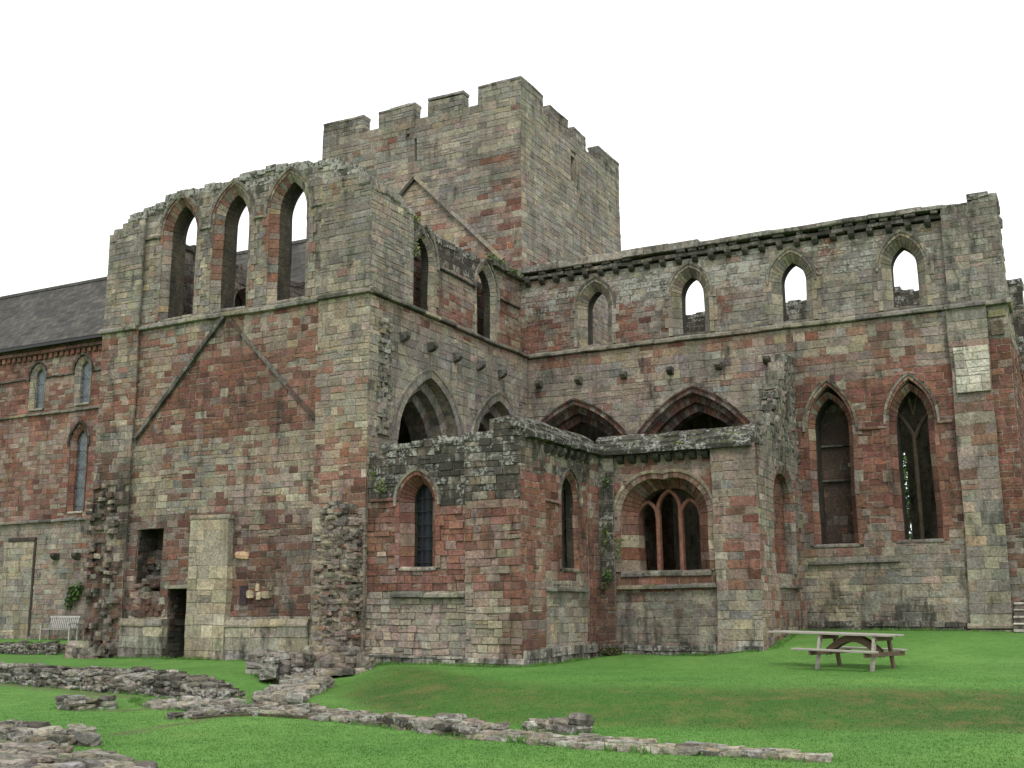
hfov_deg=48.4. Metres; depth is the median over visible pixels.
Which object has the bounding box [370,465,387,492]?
wall fern
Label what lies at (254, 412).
transept
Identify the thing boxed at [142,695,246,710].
ruined wall
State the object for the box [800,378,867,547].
window
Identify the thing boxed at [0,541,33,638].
blocked doorway
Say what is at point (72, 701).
ruined wall
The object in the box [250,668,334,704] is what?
ruined wall
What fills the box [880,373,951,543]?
window
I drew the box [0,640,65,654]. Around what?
ruined wall
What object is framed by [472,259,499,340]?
window
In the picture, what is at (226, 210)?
window
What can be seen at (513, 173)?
tower
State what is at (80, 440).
window
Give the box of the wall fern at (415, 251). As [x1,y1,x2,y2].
[413,215,421,257]
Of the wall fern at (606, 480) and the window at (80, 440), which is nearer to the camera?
the wall fern at (606, 480)
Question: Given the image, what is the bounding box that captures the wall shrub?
[64,582,83,609]
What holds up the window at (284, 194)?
in the transept
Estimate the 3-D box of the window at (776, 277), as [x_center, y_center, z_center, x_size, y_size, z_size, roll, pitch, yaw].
[8.550,-2.929,34.512,1.738,2.413,0.747,-6,-13,27]
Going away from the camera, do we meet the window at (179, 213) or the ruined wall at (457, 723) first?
the ruined wall at (457, 723)
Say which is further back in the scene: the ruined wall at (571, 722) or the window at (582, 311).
the window at (582, 311)
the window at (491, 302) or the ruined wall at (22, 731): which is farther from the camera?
the window at (491, 302)
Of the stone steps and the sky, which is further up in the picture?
the sky
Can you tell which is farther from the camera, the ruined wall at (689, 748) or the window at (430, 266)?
the window at (430, 266)
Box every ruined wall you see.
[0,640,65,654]
[0,662,246,699]
[0,719,102,746]
[0,740,157,767]
[54,694,117,710]
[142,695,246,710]
[165,699,512,736]
[245,649,316,682]
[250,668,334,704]
[467,729,832,761]
[522,713,593,734]
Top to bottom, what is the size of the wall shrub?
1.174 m
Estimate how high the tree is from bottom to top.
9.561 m
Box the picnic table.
[768,630,907,671]
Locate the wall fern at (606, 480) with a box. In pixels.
[602,475,610,489]
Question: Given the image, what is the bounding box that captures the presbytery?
[517,191,1023,631]
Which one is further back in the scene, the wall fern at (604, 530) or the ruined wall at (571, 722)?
the wall fern at (604, 530)
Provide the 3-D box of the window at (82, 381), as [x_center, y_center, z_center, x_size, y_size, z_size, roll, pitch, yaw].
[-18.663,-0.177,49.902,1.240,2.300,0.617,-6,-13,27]
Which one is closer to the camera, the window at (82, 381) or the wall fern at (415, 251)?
the wall fern at (415, 251)
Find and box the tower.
[322,76,620,567]
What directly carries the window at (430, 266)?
in the transept
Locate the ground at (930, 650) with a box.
[0,630,1023,767]
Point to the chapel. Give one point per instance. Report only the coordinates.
(465, 549)
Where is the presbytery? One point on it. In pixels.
(927, 379)
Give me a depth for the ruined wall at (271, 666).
25.45 m
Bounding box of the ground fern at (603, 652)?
[598,646,621,655]
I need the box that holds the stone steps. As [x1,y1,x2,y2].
[1013,603,1023,632]
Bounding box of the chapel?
[364,353,808,666]
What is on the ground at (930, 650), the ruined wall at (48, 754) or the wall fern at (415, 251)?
the ruined wall at (48, 754)
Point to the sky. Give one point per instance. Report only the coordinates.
(719, 118)
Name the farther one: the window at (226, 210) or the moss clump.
the moss clump
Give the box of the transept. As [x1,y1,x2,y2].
[63,158,528,675]
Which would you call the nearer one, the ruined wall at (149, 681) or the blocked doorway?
the ruined wall at (149, 681)
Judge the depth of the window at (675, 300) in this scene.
35.93 m
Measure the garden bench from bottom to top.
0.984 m
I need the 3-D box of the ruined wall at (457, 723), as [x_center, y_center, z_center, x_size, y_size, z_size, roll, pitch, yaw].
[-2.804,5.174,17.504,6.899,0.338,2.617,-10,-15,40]
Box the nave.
[0,239,306,639]
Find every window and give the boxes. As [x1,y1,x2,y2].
[27,361,47,411]
[66,420,89,513]
[71,353,92,405]
[153,191,203,321]
[203,177,258,313]
[259,166,316,303]
[390,468,444,570]
[413,224,439,315]
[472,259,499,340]
[557,466,583,573]
[571,276,619,347]
[613,468,715,590]
[664,261,716,337]
[763,246,821,324]
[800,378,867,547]
[871,229,936,311]
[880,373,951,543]
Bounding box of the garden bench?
[39,616,80,640]
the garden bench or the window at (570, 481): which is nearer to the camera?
the window at (570, 481)
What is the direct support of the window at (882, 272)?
in the presbytery
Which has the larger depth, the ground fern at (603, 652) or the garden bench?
the garden bench
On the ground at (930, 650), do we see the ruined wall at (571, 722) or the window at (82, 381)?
the ruined wall at (571, 722)
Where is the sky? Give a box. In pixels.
[0,0,1023,533]
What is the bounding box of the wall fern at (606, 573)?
[600,568,611,589]
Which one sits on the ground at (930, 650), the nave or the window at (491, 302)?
the nave
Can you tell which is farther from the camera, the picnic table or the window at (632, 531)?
the window at (632, 531)
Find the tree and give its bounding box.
[902,454,911,538]
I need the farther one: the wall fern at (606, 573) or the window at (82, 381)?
the window at (82, 381)
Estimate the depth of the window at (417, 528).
28.46 m
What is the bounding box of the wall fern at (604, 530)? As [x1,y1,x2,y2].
[601,522,622,556]
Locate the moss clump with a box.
[484,253,523,279]

